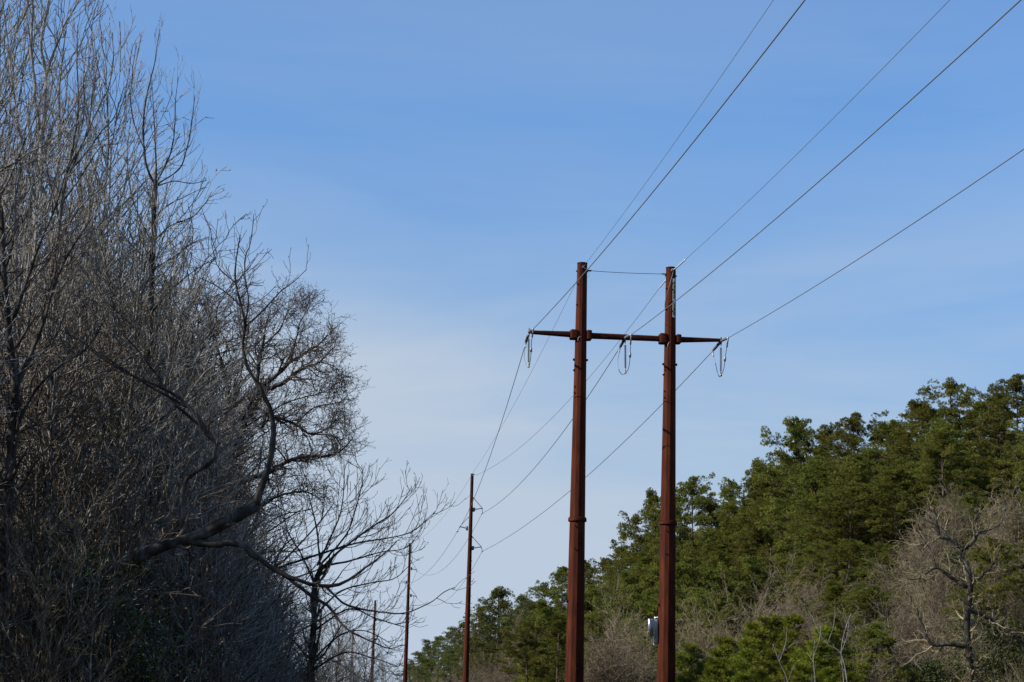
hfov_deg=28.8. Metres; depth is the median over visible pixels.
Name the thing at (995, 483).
pine tree
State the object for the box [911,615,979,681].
bare tree
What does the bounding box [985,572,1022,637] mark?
bare tree
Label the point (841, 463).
pine tree
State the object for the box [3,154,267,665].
bare tree
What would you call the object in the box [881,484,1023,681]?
oak tree
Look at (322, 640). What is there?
bare tree
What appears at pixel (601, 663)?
bare tree
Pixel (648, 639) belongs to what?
pine tree
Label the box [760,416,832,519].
pine tree
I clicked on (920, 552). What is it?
bare tree
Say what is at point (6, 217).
bare tree
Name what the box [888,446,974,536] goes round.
pine tree
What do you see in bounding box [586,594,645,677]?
pine tree
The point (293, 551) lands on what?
bare tree
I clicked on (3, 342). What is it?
bare tree
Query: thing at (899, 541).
pine tree
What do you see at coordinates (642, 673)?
bare tree
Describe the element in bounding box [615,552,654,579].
pine tree
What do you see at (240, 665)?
wood undergrowth
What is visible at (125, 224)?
bare tree
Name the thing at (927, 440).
pine tree
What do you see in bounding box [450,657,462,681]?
bare tree
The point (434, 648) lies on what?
pine tree
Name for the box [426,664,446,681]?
bare tree
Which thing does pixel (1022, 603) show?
evergreen shrub
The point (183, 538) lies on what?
leaning tree
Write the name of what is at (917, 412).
pine tree
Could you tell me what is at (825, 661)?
young pine
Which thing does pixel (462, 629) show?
pine tree
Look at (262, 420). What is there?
bare tree
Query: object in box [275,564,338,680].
bare tree
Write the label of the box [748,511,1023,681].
hillside brush
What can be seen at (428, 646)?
pine tree
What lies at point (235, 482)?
bare tree
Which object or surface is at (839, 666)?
young pine
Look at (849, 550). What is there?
pine tree
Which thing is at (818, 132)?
shield wire
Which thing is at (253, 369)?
bare tree
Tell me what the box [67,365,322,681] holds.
bare tree
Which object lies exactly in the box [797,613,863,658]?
pine tree
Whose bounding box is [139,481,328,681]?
bare tree
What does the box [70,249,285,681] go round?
bare tree
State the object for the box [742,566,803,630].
bare tree
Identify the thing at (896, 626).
bare tree
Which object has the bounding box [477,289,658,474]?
shield wire
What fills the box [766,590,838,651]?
bare tree
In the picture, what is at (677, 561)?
pine tree
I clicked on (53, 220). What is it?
bare tree
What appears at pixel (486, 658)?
pine tree
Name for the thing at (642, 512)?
pine tree
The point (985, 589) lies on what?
bare tree
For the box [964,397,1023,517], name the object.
pine tree
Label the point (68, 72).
bare tree
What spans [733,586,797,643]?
bare tree
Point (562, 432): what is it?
power line
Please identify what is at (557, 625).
pine tree
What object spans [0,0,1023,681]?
sky
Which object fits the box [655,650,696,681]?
young pine
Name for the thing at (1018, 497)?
pine tree
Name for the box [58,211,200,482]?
bare tree
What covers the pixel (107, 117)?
bare tree
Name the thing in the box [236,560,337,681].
bare tree
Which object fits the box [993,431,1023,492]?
pine tree
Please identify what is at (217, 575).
bare tree
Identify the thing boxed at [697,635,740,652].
pine tree
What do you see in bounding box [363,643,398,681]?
bare tree
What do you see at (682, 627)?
bare tree
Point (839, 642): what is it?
young pine
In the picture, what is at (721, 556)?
pine tree
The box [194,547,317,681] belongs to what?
bare tree
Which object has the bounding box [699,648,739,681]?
young pine
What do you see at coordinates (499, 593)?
pine tree
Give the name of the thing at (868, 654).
young pine
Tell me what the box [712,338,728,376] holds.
jumper cable
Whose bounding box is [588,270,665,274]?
tie cable
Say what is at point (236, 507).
bare tree
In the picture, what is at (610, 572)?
pine tree
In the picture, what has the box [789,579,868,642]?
pine tree
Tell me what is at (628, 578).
pine tree
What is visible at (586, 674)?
bare tree
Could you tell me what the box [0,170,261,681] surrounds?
bare tree
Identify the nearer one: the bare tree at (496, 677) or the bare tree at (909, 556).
the bare tree at (909, 556)
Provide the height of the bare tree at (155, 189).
17.144 m
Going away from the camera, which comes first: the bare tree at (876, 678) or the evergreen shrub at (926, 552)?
the bare tree at (876, 678)
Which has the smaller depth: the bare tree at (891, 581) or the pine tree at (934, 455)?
the bare tree at (891, 581)
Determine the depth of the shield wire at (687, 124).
74.35 m
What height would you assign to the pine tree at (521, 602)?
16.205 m
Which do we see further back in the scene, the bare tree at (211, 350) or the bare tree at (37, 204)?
the bare tree at (211, 350)
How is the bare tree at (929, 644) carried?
on the ground
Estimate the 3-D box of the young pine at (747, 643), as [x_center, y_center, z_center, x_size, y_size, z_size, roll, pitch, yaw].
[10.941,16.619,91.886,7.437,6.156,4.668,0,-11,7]
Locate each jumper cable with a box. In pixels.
[524,329,533,367]
[617,335,631,374]
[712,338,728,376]
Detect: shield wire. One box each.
[474,285,574,470]
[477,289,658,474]
[584,1,772,265]
[685,0,949,259]
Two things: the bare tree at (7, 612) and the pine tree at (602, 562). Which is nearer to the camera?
the bare tree at (7, 612)
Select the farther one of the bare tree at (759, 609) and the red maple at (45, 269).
the bare tree at (759, 609)
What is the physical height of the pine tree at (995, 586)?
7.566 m
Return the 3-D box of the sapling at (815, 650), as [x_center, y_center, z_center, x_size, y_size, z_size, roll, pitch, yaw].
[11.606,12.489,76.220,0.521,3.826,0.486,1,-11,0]
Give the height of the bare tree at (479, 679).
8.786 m
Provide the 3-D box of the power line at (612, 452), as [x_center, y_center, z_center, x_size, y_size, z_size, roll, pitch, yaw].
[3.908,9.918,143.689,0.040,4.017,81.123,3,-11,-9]
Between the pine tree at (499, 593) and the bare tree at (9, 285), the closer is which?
the bare tree at (9, 285)
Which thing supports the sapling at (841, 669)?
on the ground
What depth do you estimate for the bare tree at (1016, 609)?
97.08 m
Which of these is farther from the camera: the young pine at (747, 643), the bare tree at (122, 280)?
the young pine at (747, 643)
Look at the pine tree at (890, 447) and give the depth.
180.66 m
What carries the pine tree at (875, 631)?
on the ground
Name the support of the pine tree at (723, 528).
on the ground
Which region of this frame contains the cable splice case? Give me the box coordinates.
[648,616,657,644]
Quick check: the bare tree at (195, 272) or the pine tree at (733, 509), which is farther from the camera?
the pine tree at (733, 509)
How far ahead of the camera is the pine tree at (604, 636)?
158.54 m
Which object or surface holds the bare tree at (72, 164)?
on the ground
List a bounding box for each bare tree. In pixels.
[0,0,104,447]
[0,0,113,506]
[0,0,131,658]
[0,0,184,664]
[0,0,195,418]
[0,49,76,640]
[0,54,146,673]
[0,94,72,652]
[0,95,60,403]
[0,107,38,234]
[0,141,103,474]
[0,152,123,680]
[0,158,266,681]
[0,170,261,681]
[0,171,42,511]
[0,179,74,630]
[0,217,74,603]
[0,234,124,653]
[0,312,150,537]
[0,461,60,679]
[0,462,144,681]
[0,487,60,681]
[0,547,41,681]
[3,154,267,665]
[3,501,135,681]
[4,187,240,677]
[5,132,105,404]
[8,0,247,505]
[10,72,198,478]
[13,107,188,392]
[14,229,348,681]
[17,197,211,657]
[19,0,145,615]
[44,531,162,681]
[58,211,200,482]
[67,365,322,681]
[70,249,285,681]
[71,214,197,346]
[73,210,271,613]
[77,330,297,660]
[80,249,239,577]
[82,248,218,561]
[99,262,223,620]
[107,16,230,677]
[112,229,304,590]
[116,264,279,626]
[128,231,267,564]
[134,251,377,663]
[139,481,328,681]
[143,312,209,446]
[146,266,292,609]
[147,201,310,645]
[155,548,335,681]
[156,246,342,644]
[156,546,280,680]
[160,298,306,658]
[162,405,295,670]
[169,501,282,642]
[180,430,289,610]
[186,381,317,656]
[191,328,273,563]
[192,295,375,681]
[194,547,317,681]
[200,464,306,672]
[202,485,308,668]
[207,385,297,647]
[208,361,305,658]
[223,328,291,592]
[224,507,282,639]
[229,521,305,680]
[230,483,365,681]
[235,445,469,681]
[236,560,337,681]
[250,544,363,681]
[254,562,303,681]
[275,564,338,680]
[280,573,345,681]
[284,595,370,681]
[292,588,362,681]
[315,612,373,681]
[323,623,402,681]
[350,637,397,681]
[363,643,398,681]
[377,660,401,680]
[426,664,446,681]
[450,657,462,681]
[461,644,492,681]
[462,661,499,681]
[483,665,505,681]
[484,613,521,681]
[484,644,513,681]
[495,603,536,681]
[557,634,632,681]
[559,607,644,681]
[584,573,656,681]
[585,640,654,681]
[601,612,675,681]
[607,643,682,681]
[627,658,655,681]
[652,588,710,679]
[675,590,739,678]
[675,610,736,679]
[676,568,750,675]
[708,596,769,657]
[728,583,772,640]
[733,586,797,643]
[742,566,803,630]
[762,542,825,645]
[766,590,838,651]
[790,562,859,645]
[803,602,883,659]
[823,636,898,681]
[840,614,916,679]
[845,571,916,640]
[849,542,941,639]
[862,585,944,676]
[869,597,915,661]
[869,625,930,681]
[876,494,961,603]
[878,573,947,655]
[890,533,930,592]
[897,476,984,584]
[903,599,961,669]
[904,544,966,631]
[905,643,953,681]
[908,565,962,661]
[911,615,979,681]
[916,626,944,663]
[936,627,960,677]
[942,623,1009,680]
[948,538,981,589]
[956,469,1023,576]
[956,516,1000,581]
[965,513,1014,584]
[974,537,1023,612]
[976,558,1003,621]
[978,595,1023,668]
[980,590,1023,670]
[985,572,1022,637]
[988,544,1023,610]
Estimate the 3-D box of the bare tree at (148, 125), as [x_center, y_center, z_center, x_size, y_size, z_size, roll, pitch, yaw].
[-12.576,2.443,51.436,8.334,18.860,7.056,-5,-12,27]
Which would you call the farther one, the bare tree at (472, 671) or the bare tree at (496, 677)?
the bare tree at (472, 671)
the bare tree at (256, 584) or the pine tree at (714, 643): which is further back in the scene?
the pine tree at (714, 643)
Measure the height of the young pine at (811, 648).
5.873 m
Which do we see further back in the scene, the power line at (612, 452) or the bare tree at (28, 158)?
the power line at (612, 452)
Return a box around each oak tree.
[164,271,373,533]
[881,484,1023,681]
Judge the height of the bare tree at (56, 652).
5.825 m
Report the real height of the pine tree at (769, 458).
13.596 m
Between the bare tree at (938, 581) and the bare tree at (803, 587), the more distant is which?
the bare tree at (803, 587)
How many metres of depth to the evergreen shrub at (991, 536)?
124.57 m
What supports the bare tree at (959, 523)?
on the ground
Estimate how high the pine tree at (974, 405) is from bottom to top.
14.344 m
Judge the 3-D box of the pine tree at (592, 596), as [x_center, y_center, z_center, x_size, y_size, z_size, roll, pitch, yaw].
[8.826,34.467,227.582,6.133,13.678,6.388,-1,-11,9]
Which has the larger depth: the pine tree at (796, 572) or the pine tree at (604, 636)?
the pine tree at (604, 636)
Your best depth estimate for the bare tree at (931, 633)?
98.04 m
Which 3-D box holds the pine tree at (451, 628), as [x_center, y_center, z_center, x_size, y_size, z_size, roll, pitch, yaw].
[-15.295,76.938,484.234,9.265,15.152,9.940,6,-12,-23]
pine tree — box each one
[393,663,411,681]
[401,651,427,681]
[407,657,447,681]
[408,639,444,681]
[420,635,449,681]
[424,648,462,681]
[432,626,461,678]
[440,634,482,681]
[442,622,471,664]
[456,586,526,680]
[456,605,496,670]
[469,644,504,680]
[470,620,496,643]
[474,620,519,681]
[493,619,553,681]
[496,594,529,660]
[498,602,549,662]
[500,598,566,681]
[515,579,566,621]
[518,612,590,681]
[531,644,564,681]
[543,566,567,629]
[554,592,599,664]
[561,559,603,623]
[565,583,604,672]
[567,557,616,611]
[584,575,619,656]
[584,610,627,673]
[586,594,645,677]
[592,549,635,599]
[592,608,655,666]
[594,569,645,649]
[597,581,655,650]
[609,550,654,585]
[610,514,650,575]
[613,566,691,679]
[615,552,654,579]
[617,487,681,583]
[627,555,727,668]
[627,607,685,680]
[634,586,753,672]
[641,497,693,594]
[643,550,699,596]
[646,473,717,602]
[675,591,746,663]
[682,499,724,570]
[683,537,742,612]
[684,562,741,618]
[686,548,754,640]
[692,537,734,590]
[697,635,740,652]
[699,521,743,584]
[708,479,746,540]
[708,493,753,546]
[708,496,793,579]
[715,555,790,634]
[721,457,770,548]
[722,528,789,604]
[723,505,756,552]
[730,467,803,611]
[735,474,812,554]
[751,455,893,577]
[757,452,805,513]
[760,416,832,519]
[764,498,818,602]
[772,488,884,579]
[775,538,899,628]
[775,549,843,618]
[787,427,863,502]
[787,479,908,588]
[787,540,861,590]
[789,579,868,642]
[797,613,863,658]
[799,410,895,500]
[800,456,890,584]
[808,457,868,538]
[810,452,906,555]
[812,588,917,659]
[824,458,913,529]
[835,558,907,624]
[835,620,927,681]
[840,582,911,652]
[855,463,938,580]
[856,446,881,461]
[856,626,890,674]
[861,419,916,503]
[866,428,919,530]
[872,398,937,534]
[872,536,910,585]
[875,544,902,584]
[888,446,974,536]
[892,430,982,534]
[901,377,987,458]
[902,422,992,530]
[910,428,983,493]
[922,467,963,531]
[939,536,1023,645]
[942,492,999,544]
[947,398,1008,516]
[952,373,1023,494]
[952,459,994,514]
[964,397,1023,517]
[964,454,1016,520]
[971,433,1006,518]
[990,459,1023,558]
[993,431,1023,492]
[1006,420,1023,491]
[1017,403,1023,417]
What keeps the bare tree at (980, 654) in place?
on the ground
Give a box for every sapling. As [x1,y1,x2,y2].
[772,627,798,681]
[808,610,847,681]
[811,619,820,676]
[838,614,850,681]
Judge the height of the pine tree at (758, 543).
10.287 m
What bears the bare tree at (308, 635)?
on the ground
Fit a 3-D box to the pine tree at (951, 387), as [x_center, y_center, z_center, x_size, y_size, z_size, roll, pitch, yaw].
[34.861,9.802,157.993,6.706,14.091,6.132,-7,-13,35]
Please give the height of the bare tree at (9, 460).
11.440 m
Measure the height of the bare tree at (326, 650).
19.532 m
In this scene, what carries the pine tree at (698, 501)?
on the ground
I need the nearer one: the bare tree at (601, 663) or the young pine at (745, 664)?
the young pine at (745, 664)
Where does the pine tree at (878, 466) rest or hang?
on the ground
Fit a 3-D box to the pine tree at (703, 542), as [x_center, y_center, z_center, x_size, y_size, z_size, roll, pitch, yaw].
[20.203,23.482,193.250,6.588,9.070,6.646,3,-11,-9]
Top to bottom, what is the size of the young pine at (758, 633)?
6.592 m
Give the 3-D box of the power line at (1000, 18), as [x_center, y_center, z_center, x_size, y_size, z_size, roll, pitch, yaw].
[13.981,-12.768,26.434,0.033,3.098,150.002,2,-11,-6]
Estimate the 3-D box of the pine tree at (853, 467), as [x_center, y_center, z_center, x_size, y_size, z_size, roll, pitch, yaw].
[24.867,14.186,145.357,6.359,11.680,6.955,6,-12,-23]
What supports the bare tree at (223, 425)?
on the ground
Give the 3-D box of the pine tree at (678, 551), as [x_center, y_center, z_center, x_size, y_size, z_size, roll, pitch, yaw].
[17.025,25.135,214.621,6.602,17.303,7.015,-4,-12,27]
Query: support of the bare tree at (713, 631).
on the ground
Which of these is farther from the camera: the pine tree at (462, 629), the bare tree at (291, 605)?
the pine tree at (462, 629)
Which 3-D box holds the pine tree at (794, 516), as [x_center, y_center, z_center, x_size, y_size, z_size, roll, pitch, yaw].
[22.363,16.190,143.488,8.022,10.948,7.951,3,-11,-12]
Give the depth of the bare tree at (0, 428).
27.88 m
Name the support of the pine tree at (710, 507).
on the ground
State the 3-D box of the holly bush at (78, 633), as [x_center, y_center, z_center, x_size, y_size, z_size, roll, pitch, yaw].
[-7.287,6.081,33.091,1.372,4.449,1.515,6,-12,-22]
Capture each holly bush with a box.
[8,502,89,681]
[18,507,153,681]
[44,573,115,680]
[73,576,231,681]
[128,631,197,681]
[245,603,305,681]
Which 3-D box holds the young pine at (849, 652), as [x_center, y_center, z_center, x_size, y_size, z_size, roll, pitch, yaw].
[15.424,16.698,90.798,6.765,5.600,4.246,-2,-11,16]
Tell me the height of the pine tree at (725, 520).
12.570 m
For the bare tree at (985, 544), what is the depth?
115.76 m
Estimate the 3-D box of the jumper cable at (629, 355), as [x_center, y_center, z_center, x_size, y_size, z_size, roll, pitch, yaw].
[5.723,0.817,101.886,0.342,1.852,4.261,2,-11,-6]
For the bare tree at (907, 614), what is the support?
on the ground
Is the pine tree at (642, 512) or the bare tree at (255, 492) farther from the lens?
the pine tree at (642, 512)
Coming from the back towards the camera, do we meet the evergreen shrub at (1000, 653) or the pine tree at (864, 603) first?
the pine tree at (864, 603)
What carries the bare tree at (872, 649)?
on the ground
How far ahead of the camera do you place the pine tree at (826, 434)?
181.25 m
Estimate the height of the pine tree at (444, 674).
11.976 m
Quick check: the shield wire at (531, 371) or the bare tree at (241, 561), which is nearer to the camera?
the bare tree at (241, 561)
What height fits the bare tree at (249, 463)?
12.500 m
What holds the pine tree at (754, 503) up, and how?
on the ground
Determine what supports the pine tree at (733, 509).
on the ground
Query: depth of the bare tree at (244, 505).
64.02 m
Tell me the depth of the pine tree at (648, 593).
148.62 m
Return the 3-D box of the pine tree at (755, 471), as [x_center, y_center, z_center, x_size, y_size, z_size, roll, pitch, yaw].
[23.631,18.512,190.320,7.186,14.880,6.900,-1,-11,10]
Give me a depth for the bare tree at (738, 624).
126.58 m
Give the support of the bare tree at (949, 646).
on the ground
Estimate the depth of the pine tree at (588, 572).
288.49 m
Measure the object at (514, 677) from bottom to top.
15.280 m
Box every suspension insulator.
[527,333,529,367]
[624,343,626,373]
[719,348,721,375]
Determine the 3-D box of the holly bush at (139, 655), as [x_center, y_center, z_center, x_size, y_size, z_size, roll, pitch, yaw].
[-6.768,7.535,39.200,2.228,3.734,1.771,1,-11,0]
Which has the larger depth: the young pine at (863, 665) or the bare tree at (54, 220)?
the young pine at (863, 665)
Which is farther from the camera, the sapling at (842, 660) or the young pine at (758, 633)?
the young pine at (758, 633)
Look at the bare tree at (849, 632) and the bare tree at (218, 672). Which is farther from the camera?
the bare tree at (849, 632)
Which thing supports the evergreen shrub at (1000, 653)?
on the ground
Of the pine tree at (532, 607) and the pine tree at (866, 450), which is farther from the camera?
the pine tree at (532, 607)
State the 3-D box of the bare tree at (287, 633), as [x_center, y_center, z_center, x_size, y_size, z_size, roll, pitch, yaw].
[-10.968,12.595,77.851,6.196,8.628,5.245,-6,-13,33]
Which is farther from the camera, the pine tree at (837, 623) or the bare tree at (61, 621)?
the pine tree at (837, 623)
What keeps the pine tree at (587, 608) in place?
on the ground
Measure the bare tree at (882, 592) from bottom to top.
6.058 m
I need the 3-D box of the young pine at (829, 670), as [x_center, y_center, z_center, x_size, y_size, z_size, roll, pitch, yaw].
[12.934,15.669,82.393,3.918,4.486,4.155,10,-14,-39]
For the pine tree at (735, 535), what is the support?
on the ground
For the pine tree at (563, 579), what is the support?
on the ground
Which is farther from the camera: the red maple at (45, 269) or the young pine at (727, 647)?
the young pine at (727, 647)
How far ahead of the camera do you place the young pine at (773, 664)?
84.17 m
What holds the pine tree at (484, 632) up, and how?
on the ground
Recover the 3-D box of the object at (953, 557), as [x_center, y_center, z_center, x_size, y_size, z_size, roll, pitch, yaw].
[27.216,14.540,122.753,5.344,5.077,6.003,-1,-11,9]
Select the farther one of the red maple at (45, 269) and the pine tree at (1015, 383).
the pine tree at (1015, 383)
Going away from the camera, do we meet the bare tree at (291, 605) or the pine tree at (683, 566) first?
the bare tree at (291, 605)
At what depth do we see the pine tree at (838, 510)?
138.70 m
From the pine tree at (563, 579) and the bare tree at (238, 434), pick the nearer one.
the bare tree at (238, 434)
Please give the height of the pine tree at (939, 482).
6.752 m
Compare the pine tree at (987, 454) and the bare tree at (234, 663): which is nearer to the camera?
the bare tree at (234, 663)
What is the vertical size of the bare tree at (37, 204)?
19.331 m
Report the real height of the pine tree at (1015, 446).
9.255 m
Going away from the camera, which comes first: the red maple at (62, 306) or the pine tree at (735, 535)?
the red maple at (62, 306)
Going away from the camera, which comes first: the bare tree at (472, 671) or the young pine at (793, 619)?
the young pine at (793, 619)
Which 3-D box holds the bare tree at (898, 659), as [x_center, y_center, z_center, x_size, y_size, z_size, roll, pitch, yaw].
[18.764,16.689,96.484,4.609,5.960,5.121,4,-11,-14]
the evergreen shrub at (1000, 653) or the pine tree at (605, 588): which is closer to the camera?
the evergreen shrub at (1000, 653)
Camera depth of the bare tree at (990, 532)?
119.67 m
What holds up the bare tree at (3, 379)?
on the ground
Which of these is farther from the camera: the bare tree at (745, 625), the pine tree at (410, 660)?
the pine tree at (410, 660)
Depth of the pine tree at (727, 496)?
211.79 m
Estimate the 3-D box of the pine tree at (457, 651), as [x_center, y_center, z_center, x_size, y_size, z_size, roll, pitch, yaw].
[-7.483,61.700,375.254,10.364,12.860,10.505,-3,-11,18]
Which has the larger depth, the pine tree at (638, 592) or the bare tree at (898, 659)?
the pine tree at (638, 592)
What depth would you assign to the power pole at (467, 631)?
181.85 m
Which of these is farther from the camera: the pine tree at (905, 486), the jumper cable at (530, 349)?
the pine tree at (905, 486)
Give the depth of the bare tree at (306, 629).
79.25 m
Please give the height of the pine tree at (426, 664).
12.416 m
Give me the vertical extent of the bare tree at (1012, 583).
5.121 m
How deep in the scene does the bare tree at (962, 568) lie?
121.56 m
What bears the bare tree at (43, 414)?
on the ground
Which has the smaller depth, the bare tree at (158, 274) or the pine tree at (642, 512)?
the bare tree at (158, 274)
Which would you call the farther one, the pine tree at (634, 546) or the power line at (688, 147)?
the pine tree at (634, 546)
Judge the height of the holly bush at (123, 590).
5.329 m
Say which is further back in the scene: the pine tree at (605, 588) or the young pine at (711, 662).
the pine tree at (605, 588)
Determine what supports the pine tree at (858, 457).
on the ground
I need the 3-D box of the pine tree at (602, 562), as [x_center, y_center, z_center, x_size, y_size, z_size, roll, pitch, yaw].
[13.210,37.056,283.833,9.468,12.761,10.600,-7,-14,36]
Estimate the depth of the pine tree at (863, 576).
127.33 m
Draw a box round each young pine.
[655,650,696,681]
[675,640,708,681]
[693,634,740,681]
[696,677,714,681]
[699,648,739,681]
[701,658,731,681]
[702,666,720,681]
[716,642,738,676]
[720,635,776,681]
[729,647,755,681]
[731,670,752,681]
[735,619,760,656]
[743,612,796,665]
[743,626,784,676]
[748,665,774,681]
[757,647,813,681]
[760,612,837,674]
[772,621,792,658]
[784,637,840,681]
[785,623,846,674]
[788,661,817,681]
[800,652,824,681]
[808,644,841,680]
[819,666,839,681]
[827,632,845,665]
[832,659,861,681]
[834,646,870,677]
[842,671,860,681]
[845,652,884,681]
[852,661,870,681]
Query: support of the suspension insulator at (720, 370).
hanging from the transmission tower
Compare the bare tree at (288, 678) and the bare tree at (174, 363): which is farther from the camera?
the bare tree at (288, 678)
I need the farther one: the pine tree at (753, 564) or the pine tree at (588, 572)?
the pine tree at (588, 572)
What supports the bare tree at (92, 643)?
on the ground
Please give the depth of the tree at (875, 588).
115.22 m
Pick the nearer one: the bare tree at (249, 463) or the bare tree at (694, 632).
the bare tree at (249, 463)
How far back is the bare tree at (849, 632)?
107.11 m
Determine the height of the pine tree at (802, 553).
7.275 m
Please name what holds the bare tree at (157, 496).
on the ground
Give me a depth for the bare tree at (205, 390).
58.99 m
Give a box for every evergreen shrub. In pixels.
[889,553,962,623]
[904,646,960,681]
[912,541,941,564]
[927,599,1023,681]
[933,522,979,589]
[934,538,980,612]
[965,521,1005,553]
[988,588,1023,616]
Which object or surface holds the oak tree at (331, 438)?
on the ground
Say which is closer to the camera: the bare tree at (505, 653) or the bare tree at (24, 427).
the bare tree at (24, 427)
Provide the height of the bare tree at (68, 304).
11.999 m
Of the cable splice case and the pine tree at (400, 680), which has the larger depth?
the pine tree at (400, 680)
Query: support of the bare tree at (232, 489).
on the ground
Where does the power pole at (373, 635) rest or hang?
on the ground
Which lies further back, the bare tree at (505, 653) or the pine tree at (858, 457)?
the bare tree at (505, 653)
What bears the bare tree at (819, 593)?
on the ground
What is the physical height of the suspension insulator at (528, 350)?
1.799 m
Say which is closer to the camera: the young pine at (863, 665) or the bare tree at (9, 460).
the bare tree at (9, 460)
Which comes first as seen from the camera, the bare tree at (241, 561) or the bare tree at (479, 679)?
the bare tree at (241, 561)
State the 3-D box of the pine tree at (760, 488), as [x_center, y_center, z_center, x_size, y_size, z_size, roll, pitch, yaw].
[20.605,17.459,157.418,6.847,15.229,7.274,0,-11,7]
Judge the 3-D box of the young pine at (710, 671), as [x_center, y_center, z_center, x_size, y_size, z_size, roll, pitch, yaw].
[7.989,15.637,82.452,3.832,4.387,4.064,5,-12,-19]
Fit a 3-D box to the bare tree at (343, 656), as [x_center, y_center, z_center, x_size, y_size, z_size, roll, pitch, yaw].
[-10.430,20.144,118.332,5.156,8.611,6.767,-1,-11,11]
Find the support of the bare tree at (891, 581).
on the ground
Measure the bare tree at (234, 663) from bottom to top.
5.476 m
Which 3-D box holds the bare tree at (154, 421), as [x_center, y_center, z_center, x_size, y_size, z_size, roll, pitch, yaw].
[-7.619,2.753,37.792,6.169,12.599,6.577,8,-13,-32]
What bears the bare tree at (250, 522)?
on the ground
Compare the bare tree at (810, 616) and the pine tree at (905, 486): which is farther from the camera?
the pine tree at (905, 486)
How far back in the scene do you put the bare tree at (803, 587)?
127.14 m
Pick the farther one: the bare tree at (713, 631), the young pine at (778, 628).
the bare tree at (713, 631)
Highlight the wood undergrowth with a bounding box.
[12,619,340,681]
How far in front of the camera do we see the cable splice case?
99.50 m
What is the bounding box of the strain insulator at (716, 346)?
[712,342,720,350]
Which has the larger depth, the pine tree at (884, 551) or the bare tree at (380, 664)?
the bare tree at (380, 664)
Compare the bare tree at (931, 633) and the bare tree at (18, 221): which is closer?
the bare tree at (18, 221)
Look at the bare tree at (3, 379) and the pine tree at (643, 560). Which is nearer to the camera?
the bare tree at (3, 379)
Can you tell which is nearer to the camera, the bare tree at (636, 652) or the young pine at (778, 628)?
the young pine at (778, 628)
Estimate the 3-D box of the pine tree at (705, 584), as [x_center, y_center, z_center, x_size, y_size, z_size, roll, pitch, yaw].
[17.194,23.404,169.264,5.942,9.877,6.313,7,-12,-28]
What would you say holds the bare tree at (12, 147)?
on the ground
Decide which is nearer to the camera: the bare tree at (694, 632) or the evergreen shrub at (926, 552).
the bare tree at (694, 632)
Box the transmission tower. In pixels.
[529,262,721,681]
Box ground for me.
[446,558,1023,681]
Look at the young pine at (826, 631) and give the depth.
91.18 m
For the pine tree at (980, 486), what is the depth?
156.84 m
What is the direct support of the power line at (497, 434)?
attached to the power pole at (467, 631)
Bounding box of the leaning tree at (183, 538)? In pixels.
[0,199,472,653]
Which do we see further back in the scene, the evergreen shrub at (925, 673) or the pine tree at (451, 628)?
the pine tree at (451, 628)
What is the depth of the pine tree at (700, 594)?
135.89 m
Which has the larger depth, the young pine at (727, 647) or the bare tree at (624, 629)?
the bare tree at (624, 629)
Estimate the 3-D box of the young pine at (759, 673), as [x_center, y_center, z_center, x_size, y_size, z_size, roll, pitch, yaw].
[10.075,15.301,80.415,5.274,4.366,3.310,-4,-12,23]
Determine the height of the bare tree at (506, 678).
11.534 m
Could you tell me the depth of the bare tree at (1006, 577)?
105.45 m
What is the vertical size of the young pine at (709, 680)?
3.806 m
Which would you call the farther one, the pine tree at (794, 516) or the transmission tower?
the pine tree at (794, 516)
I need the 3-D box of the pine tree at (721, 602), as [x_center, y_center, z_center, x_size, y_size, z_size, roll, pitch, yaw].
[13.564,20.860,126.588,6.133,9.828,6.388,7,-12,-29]
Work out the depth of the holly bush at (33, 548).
31.25 m
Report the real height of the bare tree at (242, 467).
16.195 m
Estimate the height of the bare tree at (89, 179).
17.218 m
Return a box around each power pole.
[368,600,379,681]
[400,543,416,681]
[456,474,482,681]
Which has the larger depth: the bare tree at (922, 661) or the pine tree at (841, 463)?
the pine tree at (841, 463)
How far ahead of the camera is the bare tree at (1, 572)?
29.97 m
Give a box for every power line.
[418,514,481,574]
[458,346,524,529]
[483,349,618,512]
[483,352,711,550]
[533,0,804,328]
[631,0,1020,334]
[728,149,1023,337]
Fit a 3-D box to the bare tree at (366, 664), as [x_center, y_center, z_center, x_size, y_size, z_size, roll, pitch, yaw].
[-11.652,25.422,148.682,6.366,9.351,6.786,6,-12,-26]
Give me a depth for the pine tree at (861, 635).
103.34 m
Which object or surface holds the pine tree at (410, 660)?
on the ground
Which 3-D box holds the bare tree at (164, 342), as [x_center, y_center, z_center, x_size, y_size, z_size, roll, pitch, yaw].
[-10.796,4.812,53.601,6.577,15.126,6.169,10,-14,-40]
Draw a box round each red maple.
[7,181,91,429]
[19,232,107,413]
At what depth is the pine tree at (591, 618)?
167.61 m
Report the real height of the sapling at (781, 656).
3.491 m
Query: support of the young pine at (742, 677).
on the ground
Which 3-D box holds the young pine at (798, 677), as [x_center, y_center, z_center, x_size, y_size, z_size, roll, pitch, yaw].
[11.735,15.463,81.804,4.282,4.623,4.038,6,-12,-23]
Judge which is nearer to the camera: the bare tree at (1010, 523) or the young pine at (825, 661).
the young pine at (825, 661)
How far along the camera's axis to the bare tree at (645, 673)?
105.96 m
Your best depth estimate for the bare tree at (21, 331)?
40.34 m

